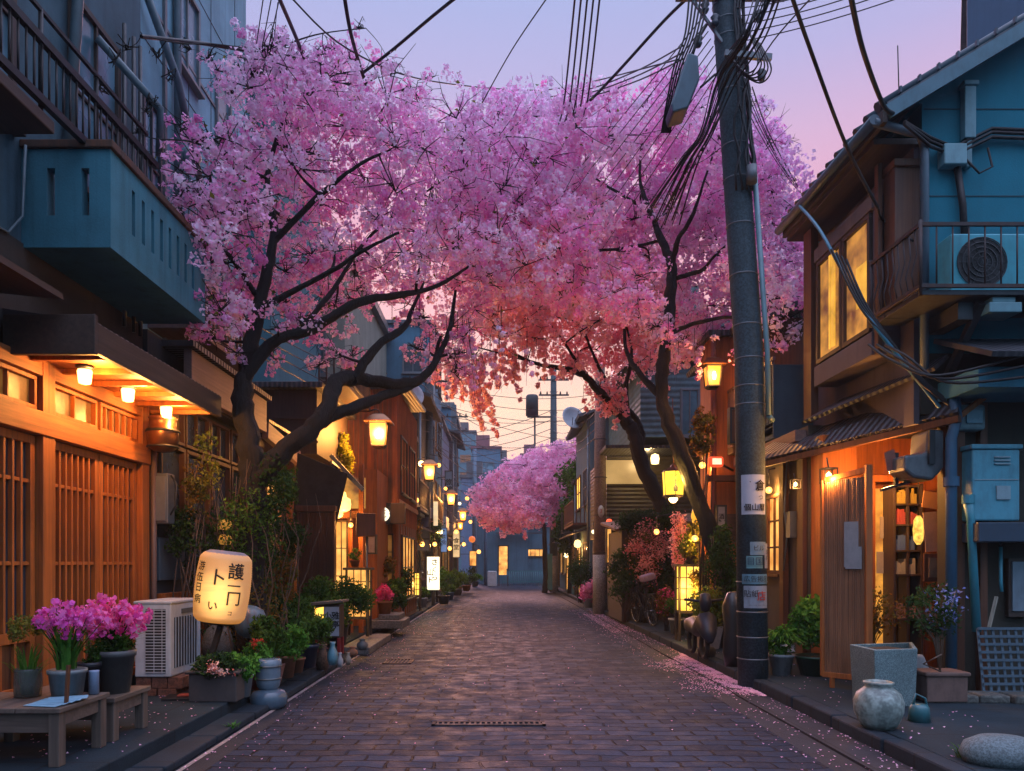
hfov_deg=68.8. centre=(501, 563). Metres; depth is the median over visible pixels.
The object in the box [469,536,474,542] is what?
orange lantern
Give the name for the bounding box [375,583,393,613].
flower tub
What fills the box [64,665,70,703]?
wood tag
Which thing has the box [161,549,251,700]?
paper lantern
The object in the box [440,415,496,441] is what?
power cable
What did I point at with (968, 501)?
wall pipe
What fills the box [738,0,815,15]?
power cable
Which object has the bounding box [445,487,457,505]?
street lantern
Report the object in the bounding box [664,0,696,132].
power cable
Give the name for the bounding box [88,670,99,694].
paper cup
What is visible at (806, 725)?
gutter
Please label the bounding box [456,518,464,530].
street lantern
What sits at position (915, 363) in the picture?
power cable
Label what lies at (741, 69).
power cable
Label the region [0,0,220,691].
shop house
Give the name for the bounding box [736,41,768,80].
power cable
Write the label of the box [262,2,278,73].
power cable
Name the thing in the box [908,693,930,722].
watering can
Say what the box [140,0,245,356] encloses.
concrete building
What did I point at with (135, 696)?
wooden bench
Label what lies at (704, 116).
power cable
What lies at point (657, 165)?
power cable
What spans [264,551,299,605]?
garden shrub
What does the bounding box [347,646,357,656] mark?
garden jar
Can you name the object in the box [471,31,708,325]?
power cable
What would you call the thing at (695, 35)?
power cable
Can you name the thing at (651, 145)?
power cable
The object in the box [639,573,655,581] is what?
bag
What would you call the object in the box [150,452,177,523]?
meter cabinet
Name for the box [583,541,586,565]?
window
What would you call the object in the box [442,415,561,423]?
power cable
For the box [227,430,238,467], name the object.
upper window
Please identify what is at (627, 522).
garden shrub
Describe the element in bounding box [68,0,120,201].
window
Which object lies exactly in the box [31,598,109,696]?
flower bucket
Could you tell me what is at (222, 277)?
window
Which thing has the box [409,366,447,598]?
utility pole
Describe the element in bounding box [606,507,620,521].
hanging lamp
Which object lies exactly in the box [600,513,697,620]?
garden shed
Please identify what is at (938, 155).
blue house
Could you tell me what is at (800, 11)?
power cable
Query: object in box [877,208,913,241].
power cable
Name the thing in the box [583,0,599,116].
power cable
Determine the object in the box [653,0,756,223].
power cable
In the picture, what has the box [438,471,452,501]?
shop sign
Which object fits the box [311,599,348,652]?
box sign
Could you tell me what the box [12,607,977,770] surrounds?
fallen petals
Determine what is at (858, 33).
power cable
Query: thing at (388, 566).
potted plant
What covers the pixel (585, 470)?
window
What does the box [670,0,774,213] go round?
power cable
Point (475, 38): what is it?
sky
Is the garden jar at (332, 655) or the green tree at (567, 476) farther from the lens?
the green tree at (567, 476)
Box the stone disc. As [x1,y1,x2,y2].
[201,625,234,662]
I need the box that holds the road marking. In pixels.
[177,588,462,770]
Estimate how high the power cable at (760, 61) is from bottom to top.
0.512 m
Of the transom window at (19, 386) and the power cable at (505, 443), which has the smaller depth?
the transom window at (19, 386)
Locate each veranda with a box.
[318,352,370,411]
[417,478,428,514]
[430,494,442,524]
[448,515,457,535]
[556,512,572,533]
[564,499,586,529]
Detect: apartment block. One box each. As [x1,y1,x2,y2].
[246,66,328,380]
[320,244,389,380]
[441,402,460,429]
[611,287,729,376]
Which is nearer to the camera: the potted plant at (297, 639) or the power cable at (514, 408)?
the potted plant at (297, 639)
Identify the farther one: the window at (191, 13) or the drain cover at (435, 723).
the window at (191, 13)
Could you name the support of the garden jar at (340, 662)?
on the kerb at (176, 755)
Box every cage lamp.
[790,473,800,488]
[819,458,837,483]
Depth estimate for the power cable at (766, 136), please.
10.22 m
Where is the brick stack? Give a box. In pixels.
[136,672,188,695]
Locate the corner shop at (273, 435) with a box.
[259,418,300,586]
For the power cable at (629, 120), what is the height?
0.785 m
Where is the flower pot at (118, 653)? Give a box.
[69,593,153,694]
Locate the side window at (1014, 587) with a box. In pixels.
[1005,558,1023,616]
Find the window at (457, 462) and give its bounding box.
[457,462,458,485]
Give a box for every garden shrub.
[163,505,209,597]
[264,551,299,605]
[266,506,312,591]
[269,465,300,581]
[279,595,318,633]
[401,566,417,610]
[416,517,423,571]
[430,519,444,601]
[566,553,591,602]
[602,547,644,622]
[611,507,669,621]
[623,517,671,622]
[639,552,672,621]
[650,503,687,621]
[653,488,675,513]
[654,584,674,630]
[667,511,688,634]
[674,519,700,563]
[688,405,716,593]
[688,558,721,597]
[701,519,735,646]
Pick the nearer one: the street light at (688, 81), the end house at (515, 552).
the street light at (688, 81)
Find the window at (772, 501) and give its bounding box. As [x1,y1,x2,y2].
[766,493,778,576]
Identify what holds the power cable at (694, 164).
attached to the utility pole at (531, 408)
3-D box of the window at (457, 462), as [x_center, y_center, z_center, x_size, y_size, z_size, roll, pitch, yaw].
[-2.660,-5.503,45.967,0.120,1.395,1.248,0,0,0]
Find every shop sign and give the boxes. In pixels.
[368,534,377,553]
[386,503,390,523]
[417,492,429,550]
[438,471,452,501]
[440,528,447,552]
[448,531,459,557]
[469,551,476,565]
[606,528,611,563]
[714,505,726,528]
[727,407,734,444]
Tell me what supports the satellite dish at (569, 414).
attached to the row house at (584, 461)
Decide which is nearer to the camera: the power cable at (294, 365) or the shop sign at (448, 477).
the power cable at (294, 365)
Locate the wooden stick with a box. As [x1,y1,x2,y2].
[987,596,997,626]
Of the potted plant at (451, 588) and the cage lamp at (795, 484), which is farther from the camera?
the potted plant at (451, 588)
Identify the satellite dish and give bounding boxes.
[410,386,423,410]
[562,407,584,429]
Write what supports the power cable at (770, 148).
attached to the utility pole at (740, 176)
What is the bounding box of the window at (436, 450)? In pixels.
[435,421,437,451]
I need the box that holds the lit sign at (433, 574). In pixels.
[427,557,439,605]
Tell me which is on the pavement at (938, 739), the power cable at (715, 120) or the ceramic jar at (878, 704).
the ceramic jar at (878, 704)
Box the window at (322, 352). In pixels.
[320,331,325,377]
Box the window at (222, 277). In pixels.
[213,264,230,332]
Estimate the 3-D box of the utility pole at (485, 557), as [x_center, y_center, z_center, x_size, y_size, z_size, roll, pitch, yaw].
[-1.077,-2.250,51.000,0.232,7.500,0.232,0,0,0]
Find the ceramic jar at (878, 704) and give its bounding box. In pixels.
[853,679,904,730]
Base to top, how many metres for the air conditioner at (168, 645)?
0.763 m
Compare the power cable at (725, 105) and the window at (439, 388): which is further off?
the window at (439, 388)
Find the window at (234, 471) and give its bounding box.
[231,466,240,530]
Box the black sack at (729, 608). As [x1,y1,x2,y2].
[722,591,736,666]
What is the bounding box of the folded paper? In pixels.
[23,695,87,706]
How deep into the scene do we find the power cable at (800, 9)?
7.88 m
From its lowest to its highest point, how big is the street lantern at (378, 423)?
0.895 m
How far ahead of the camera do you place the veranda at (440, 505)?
27.89 m
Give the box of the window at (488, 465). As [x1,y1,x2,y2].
[482,462,493,472]
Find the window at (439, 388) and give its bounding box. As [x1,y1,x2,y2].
[438,364,442,400]
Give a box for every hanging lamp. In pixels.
[348,509,352,527]
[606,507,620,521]
[654,513,672,534]
[692,520,697,541]
[699,457,704,468]
[766,468,774,493]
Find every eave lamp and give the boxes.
[75,364,93,384]
[121,387,136,402]
[160,406,172,418]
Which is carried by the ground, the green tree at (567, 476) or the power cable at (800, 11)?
the green tree at (567, 476)
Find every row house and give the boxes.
[366,373,442,597]
[386,319,453,594]
[417,437,431,531]
[441,417,451,583]
[448,429,467,580]
[547,542,565,590]
[559,479,575,595]
[562,409,608,596]
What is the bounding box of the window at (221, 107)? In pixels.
[214,74,235,184]
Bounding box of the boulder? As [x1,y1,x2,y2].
[958,733,1023,769]
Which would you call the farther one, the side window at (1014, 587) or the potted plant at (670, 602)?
the potted plant at (670, 602)
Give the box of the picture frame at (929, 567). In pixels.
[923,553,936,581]
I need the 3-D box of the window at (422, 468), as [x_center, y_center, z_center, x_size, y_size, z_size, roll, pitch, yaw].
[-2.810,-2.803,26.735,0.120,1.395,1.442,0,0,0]
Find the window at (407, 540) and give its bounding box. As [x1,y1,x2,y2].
[401,535,416,601]
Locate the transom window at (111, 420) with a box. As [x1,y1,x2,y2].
[97,402,137,442]
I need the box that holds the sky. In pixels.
[246,0,960,459]
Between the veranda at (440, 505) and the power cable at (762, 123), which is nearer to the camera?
the power cable at (762, 123)
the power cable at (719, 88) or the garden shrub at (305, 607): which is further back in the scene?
the garden shrub at (305, 607)
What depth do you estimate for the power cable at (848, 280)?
7.74 m
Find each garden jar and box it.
[316,644,328,669]
[327,642,337,664]
[337,652,342,667]
[345,652,350,664]
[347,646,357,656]
[357,638,367,649]
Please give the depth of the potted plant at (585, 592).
22.85 m
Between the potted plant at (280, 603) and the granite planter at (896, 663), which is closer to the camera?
the granite planter at (896, 663)
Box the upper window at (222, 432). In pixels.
[207,420,229,462]
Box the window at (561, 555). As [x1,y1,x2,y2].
[559,553,562,574]
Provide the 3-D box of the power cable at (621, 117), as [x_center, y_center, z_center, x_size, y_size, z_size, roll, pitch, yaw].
[-0.562,-6.813,17.500,0.014,0.715,18.023,0,0,-19]
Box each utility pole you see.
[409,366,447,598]
[441,404,467,574]
[472,449,476,586]
[484,475,486,584]
[526,370,568,591]
[593,364,606,614]
[675,0,781,688]
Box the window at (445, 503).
[444,493,446,516]
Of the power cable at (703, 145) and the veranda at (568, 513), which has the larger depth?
the veranda at (568, 513)
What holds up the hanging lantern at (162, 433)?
hanging from the shop house at (97, 271)
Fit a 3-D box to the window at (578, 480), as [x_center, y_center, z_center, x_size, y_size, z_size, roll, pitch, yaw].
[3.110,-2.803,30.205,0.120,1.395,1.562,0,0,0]
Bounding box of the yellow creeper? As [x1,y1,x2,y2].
[337,431,355,474]
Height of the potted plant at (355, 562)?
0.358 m
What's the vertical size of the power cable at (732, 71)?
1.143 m
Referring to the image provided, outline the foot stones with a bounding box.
[928,691,1023,703]
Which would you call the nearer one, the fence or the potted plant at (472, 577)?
the potted plant at (472, 577)
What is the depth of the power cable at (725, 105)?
8.65 m
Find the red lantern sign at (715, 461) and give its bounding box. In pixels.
[708,457,733,471]
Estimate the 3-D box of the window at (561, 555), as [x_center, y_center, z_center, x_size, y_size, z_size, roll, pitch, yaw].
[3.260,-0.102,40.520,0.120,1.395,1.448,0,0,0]
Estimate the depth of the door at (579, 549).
30.19 m
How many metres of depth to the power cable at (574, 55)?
9.60 m
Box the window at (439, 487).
[438,484,441,499]
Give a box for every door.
[0,427,34,691]
[55,442,98,667]
[99,454,136,664]
[336,520,347,590]
[438,547,441,592]
[447,550,449,583]
[557,550,559,585]
[566,557,568,589]
[576,547,580,595]
[873,475,901,642]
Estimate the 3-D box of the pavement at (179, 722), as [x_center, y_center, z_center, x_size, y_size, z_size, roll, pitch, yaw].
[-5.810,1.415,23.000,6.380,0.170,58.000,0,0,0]
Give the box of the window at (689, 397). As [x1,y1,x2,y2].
[680,388,699,437]
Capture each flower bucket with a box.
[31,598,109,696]
[75,640,101,691]
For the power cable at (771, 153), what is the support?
attached to the utility pole at (740, 176)
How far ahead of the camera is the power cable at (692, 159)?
11.84 m
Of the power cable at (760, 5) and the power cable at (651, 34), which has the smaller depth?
the power cable at (760, 5)
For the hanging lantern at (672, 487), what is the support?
hanging from the cherry tree at (560, 178)
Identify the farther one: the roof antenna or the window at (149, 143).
the roof antenna
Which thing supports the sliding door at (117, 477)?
in the shop house at (97, 271)
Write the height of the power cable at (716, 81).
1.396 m
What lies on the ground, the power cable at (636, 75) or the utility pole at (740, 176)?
the utility pole at (740, 176)
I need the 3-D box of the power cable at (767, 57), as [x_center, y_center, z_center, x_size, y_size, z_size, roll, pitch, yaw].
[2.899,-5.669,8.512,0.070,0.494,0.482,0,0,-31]
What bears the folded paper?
on the wooden bench at (16, 716)
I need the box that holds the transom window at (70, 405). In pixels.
[55,384,97,428]
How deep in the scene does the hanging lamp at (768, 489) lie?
10.89 m
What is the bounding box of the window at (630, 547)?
[630,547,655,606]
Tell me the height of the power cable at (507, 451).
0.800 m
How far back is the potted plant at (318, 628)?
9.51 m
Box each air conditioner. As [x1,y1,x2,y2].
[134,598,199,676]
[936,234,1023,289]
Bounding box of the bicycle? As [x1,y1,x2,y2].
[626,579,658,625]
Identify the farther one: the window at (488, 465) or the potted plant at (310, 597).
the window at (488, 465)
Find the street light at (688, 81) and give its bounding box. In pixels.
[666,23,715,126]
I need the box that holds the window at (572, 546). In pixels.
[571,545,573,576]
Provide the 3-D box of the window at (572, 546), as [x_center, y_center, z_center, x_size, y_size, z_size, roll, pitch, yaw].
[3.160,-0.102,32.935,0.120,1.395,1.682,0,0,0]
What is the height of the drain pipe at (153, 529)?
2.930 m
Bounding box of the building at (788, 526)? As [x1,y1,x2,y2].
[734,364,823,666]
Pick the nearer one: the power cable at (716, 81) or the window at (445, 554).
the power cable at (716, 81)
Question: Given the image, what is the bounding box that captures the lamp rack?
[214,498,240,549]
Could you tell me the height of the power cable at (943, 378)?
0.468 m
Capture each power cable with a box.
[139,34,251,52]
[205,305,427,408]
[206,315,429,420]
[206,323,427,431]
[208,298,344,370]
[255,0,263,51]
[261,0,271,52]
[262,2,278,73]
[278,0,304,58]
[293,0,677,90]
[343,0,374,107]
[347,0,454,85]
[401,18,701,355]
[413,26,703,362]
[422,384,490,430]
[429,415,499,461]
[432,403,494,451]
[433,446,476,476]
[435,444,492,470]
[436,392,594,410]
[440,404,563,421]
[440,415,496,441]
[442,38,710,372]
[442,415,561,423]
[446,407,575,440]
[450,442,573,447]
[457,53,715,394]
[459,389,593,398]
[460,429,549,449]
[462,420,549,441]
[466,411,549,433]
[468,438,549,456]
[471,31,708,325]
[481,46,713,351]
[482,0,545,102]
[493,79,713,396]
[517,64,715,347]
[535,46,682,98]
[547,51,683,99]
[550,2,684,132]
[556,44,751,371]
[558,0,575,123]
[563,0,581,124]
[572,0,587,115]
[580,0,593,106]
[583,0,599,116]
[584,59,682,97]
[591,60,748,344]
[645,0,753,209]
[647,0,752,216]
[649,0,757,207]
[650,0,759,207]
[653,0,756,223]
[655,13,755,223]
[656,0,764,204]
[661,0,689,132]
[662,0,762,225]
[662,0,767,213]
[663,0,693,132]
[663,0,768,213]
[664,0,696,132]
[664,0,765,224]
[666,0,700,132]
[668,0,704,132]
[669,0,708,132]
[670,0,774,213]
[671,0,775,208]
[672,0,770,197]
[672,0,772,224]
[672,0,773,220]
[678,0,761,168]
[679,0,779,224]
[729,0,771,50]
[733,34,758,73]
[733,35,761,75]
[736,38,764,78]
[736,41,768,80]
[737,0,787,7]
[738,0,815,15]
[738,42,771,83]
[742,0,809,91]
[742,0,841,24]
[747,0,892,40]
[750,0,867,31]
[751,96,783,166]
[751,118,800,192]
[752,86,797,186]
[752,104,789,176]
[752,111,795,185]
[791,0,878,208]
[798,205,940,407]
[830,248,943,396]
[835,252,945,399]
[840,255,947,401]
[845,258,948,405]
[848,0,894,114]
[867,344,1023,376]
[876,344,1023,379]
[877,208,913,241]
[884,344,1023,383]
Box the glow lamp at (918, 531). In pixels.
[913,483,923,544]
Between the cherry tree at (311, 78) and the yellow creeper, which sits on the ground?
the cherry tree at (311, 78)
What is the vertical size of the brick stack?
0.185 m
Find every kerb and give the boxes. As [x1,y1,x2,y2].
[124,584,463,770]
[558,588,973,770]
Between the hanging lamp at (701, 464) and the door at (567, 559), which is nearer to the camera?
the hanging lamp at (701, 464)
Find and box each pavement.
[0,593,442,770]
[558,587,1023,770]
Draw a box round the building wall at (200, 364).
[143,329,271,654]
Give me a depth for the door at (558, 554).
42.78 m
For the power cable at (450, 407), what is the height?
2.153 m
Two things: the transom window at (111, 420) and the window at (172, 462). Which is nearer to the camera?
the transom window at (111, 420)
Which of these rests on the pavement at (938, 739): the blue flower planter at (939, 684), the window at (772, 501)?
the blue flower planter at (939, 684)
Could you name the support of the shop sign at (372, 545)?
attached to the lantern shop at (366, 490)
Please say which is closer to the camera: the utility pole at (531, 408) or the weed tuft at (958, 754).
the weed tuft at (958, 754)
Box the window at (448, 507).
[447,502,450,524]
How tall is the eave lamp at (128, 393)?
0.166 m
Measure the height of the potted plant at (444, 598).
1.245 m
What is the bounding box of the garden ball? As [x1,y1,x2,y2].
[235,605,265,658]
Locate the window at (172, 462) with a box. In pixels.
[157,447,185,519]
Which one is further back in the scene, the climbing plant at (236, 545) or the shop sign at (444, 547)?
the shop sign at (444, 547)
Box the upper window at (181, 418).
[173,415,184,446]
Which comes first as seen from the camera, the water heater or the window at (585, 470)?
the water heater
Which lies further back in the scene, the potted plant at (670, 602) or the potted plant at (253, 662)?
the potted plant at (670, 602)
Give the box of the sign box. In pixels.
[356,513,374,636]
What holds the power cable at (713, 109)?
attached to the utility pole at (740, 176)
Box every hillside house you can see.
[458,422,476,571]
[459,461,483,574]
[470,435,501,481]
[500,450,518,496]
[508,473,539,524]
[520,444,533,462]
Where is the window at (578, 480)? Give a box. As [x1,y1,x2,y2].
[575,475,580,512]
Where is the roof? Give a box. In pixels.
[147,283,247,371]
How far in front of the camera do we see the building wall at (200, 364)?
9.44 m
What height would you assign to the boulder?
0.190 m
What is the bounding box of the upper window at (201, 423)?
[182,415,209,455]
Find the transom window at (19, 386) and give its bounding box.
[0,362,36,408]
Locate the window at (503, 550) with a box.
[497,545,508,570]
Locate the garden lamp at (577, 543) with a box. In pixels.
[574,540,580,597]
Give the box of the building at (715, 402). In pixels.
[695,330,735,616]
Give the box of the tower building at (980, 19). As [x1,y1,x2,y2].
[960,0,1023,50]
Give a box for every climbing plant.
[173,452,321,656]
[174,459,213,577]
[189,429,223,628]
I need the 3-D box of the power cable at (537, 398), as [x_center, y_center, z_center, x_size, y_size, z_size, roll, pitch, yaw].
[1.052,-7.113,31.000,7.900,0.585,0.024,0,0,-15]
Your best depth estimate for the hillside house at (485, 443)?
95.00 m
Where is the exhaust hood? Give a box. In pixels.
[889,430,942,482]
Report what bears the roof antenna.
on the blue house at (938, 155)
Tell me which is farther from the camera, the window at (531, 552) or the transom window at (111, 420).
the window at (531, 552)
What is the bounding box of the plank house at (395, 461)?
[348,387,425,616]
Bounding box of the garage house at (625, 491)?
[590,355,699,609]
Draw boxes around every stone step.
[344,634,390,654]
[372,612,409,628]
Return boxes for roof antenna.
[897,45,898,87]
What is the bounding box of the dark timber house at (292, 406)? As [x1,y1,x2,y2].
[252,381,355,593]
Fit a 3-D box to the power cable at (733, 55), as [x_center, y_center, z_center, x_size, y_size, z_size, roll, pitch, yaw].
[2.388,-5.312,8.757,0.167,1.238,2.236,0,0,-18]
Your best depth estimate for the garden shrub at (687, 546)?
13.54 m
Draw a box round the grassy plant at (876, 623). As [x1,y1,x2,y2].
[873,586,912,643]
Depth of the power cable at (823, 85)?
7.21 m
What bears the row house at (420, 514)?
on the pavement at (179, 722)
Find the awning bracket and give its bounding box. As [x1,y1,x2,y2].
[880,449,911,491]
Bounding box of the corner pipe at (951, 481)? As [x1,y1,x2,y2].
[943,397,962,668]
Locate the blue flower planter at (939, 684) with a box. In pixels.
[901,580,970,701]
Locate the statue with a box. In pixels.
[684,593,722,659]
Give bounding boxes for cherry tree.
[93,2,569,654]
[424,193,695,528]
[434,59,815,592]
[464,437,575,592]
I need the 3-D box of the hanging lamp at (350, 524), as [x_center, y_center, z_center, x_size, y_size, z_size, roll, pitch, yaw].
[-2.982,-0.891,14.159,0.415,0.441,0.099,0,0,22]
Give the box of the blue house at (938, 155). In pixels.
[765,13,1023,690]
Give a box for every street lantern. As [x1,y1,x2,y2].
[363,409,393,448]
[420,456,438,481]
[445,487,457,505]
[456,506,467,521]
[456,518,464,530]
[697,357,727,389]
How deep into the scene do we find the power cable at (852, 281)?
7.71 m
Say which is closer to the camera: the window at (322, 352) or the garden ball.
the garden ball
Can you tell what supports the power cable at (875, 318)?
attached to the blue house at (938, 155)
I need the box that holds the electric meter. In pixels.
[960,405,984,431]
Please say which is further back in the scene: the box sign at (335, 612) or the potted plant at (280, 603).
the box sign at (335, 612)
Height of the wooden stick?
0.324 m
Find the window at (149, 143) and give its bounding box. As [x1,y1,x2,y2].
[142,94,162,193]
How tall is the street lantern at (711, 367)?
0.534 m
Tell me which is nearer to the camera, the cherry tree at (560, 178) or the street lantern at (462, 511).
the cherry tree at (560, 178)
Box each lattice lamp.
[343,567,373,636]
[415,572,422,610]
[672,564,698,640]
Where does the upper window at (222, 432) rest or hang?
in the building wall at (200, 364)
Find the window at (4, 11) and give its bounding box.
[0,0,25,136]
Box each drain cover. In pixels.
[382,659,414,663]
[431,721,545,725]
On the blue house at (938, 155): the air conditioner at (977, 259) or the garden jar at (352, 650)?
the air conditioner at (977, 259)
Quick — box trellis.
[976,627,1023,691]
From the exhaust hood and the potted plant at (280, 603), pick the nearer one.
the exhaust hood
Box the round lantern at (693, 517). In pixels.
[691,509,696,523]
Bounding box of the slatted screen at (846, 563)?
[820,464,872,687]
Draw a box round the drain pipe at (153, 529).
[151,450,156,598]
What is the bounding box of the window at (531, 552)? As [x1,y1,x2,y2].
[528,549,542,556]
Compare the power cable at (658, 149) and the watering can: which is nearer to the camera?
the watering can
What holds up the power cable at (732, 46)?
attached to the utility pole at (740, 176)
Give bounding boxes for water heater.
[960,444,1022,521]
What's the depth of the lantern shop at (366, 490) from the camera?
15.90 m
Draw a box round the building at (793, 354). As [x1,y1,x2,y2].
[686,301,803,455]
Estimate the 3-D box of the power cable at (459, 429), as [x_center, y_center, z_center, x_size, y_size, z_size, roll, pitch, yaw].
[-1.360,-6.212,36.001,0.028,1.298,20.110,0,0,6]
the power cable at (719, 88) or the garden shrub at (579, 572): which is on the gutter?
the garden shrub at (579, 572)
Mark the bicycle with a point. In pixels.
(646, 599)
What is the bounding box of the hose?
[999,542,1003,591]
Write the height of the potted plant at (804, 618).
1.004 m
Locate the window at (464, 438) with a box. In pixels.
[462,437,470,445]
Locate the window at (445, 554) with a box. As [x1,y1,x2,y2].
[444,553,446,570]
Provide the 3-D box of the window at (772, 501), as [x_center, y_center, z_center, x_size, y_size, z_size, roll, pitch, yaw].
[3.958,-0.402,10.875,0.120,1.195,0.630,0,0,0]
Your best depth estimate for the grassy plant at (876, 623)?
8.52 m
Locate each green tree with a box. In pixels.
[550,508,571,593]
[553,455,575,530]
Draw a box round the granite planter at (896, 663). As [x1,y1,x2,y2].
[850,642,917,706]
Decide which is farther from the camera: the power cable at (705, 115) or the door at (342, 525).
the door at (342, 525)
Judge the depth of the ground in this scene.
7.28 m
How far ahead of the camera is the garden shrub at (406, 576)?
18.42 m
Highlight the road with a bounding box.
[205,583,833,770]
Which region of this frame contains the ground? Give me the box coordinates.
[174,572,868,770]
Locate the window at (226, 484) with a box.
[211,459,230,529]
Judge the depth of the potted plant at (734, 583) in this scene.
11.87 m
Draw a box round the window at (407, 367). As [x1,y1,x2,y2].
[401,343,422,373]
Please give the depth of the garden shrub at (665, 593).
15.16 m
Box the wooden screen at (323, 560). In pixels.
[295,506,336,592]
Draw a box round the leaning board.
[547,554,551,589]
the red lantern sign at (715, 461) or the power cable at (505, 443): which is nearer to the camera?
the red lantern sign at (715, 461)
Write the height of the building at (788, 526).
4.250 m
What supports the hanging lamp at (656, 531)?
hanging from the cherry tree at (531, 316)
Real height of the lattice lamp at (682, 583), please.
1.356 m
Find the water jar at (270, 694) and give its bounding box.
[249,657,286,709]
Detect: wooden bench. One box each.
[0,692,109,766]
[4,685,150,741]
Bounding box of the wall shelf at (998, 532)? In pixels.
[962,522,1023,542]
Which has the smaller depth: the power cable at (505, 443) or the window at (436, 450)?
the window at (436, 450)
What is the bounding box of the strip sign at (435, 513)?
[433,502,437,525]
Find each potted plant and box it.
[0,614,52,697]
[226,650,262,696]
[242,638,274,689]
[247,614,289,679]
[265,622,309,677]
[267,594,290,642]
[274,589,320,621]
[290,613,334,667]
[293,644,306,672]
[300,575,377,645]
[347,548,361,566]
[383,556,399,609]
[383,575,407,611]
[417,587,430,607]
[437,566,456,603]
[446,584,455,599]
[447,568,468,595]
[456,566,479,590]
[471,573,483,585]
[578,577,592,607]
[663,596,687,633]
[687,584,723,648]
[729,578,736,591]
[768,624,815,675]
[785,593,821,676]
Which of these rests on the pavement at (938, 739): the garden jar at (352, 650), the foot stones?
the foot stones
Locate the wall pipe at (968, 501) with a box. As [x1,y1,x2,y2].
[962,494,981,631]
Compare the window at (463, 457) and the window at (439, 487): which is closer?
the window at (439, 487)
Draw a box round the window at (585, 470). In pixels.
[581,467,586,507]
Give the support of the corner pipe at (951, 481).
attached to the blue house at (938, 155)
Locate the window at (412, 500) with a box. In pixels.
[409,446,416,503]
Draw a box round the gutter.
[552,591,917,770]
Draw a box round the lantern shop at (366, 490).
[329,454,387,632]
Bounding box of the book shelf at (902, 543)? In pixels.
[883,484,922,654]
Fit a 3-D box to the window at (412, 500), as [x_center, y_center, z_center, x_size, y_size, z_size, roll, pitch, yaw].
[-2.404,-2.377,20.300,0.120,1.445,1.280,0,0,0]
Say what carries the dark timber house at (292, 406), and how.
on the pavement at (179, 722)
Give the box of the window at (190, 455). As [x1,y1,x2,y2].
[186,450,211,527]
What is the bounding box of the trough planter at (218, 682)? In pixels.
[185,649,247,701]
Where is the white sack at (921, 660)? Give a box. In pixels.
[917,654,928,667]
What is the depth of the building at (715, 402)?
12.90 m
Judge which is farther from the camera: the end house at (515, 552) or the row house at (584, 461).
the end house at (515, 552)
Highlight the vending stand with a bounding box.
[487,566,507,585]
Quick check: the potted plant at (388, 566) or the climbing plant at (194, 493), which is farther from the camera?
the potted plant at (388, 566)
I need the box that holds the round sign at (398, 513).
[385,503,405,523]
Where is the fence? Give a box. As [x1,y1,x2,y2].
[503,571,541,585]
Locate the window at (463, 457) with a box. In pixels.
[460,455,470,462]
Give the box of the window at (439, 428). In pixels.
[438,424,442,458]
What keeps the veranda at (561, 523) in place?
attached to the row house at (573, 547)
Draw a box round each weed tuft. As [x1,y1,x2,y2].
[223,720,238,728]
[949,743,960,757]
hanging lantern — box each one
[145,413,180,452]
[662,398,683,502]
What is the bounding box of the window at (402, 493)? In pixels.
[400,435,409,498]
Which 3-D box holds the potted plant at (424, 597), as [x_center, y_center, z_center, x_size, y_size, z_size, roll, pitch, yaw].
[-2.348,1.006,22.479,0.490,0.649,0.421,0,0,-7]
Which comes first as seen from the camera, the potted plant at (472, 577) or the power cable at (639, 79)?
the power cable at (639, 79)
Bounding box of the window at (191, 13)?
[173,0,204,99]
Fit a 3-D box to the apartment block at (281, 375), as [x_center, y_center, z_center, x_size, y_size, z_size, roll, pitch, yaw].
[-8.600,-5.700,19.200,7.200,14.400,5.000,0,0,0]
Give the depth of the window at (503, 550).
54.98 m
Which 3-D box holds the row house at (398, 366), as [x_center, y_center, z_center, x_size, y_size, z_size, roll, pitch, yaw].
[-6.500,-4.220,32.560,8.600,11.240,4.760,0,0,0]
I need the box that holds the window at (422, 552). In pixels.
[421,551,425,579]
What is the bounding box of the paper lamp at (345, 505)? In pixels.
[340,497,350,511]
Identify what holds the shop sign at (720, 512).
attached to the building at (715, 402)
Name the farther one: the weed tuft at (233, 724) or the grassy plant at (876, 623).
the grassy plant at (876, 623)
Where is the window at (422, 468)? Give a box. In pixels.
[421,467,424,482]
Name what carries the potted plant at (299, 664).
on the pavement at (179, 722)
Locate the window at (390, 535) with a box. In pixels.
[388,533,393,579]
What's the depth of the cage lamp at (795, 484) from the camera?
9.19 m
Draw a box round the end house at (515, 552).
[477,510,549,583]

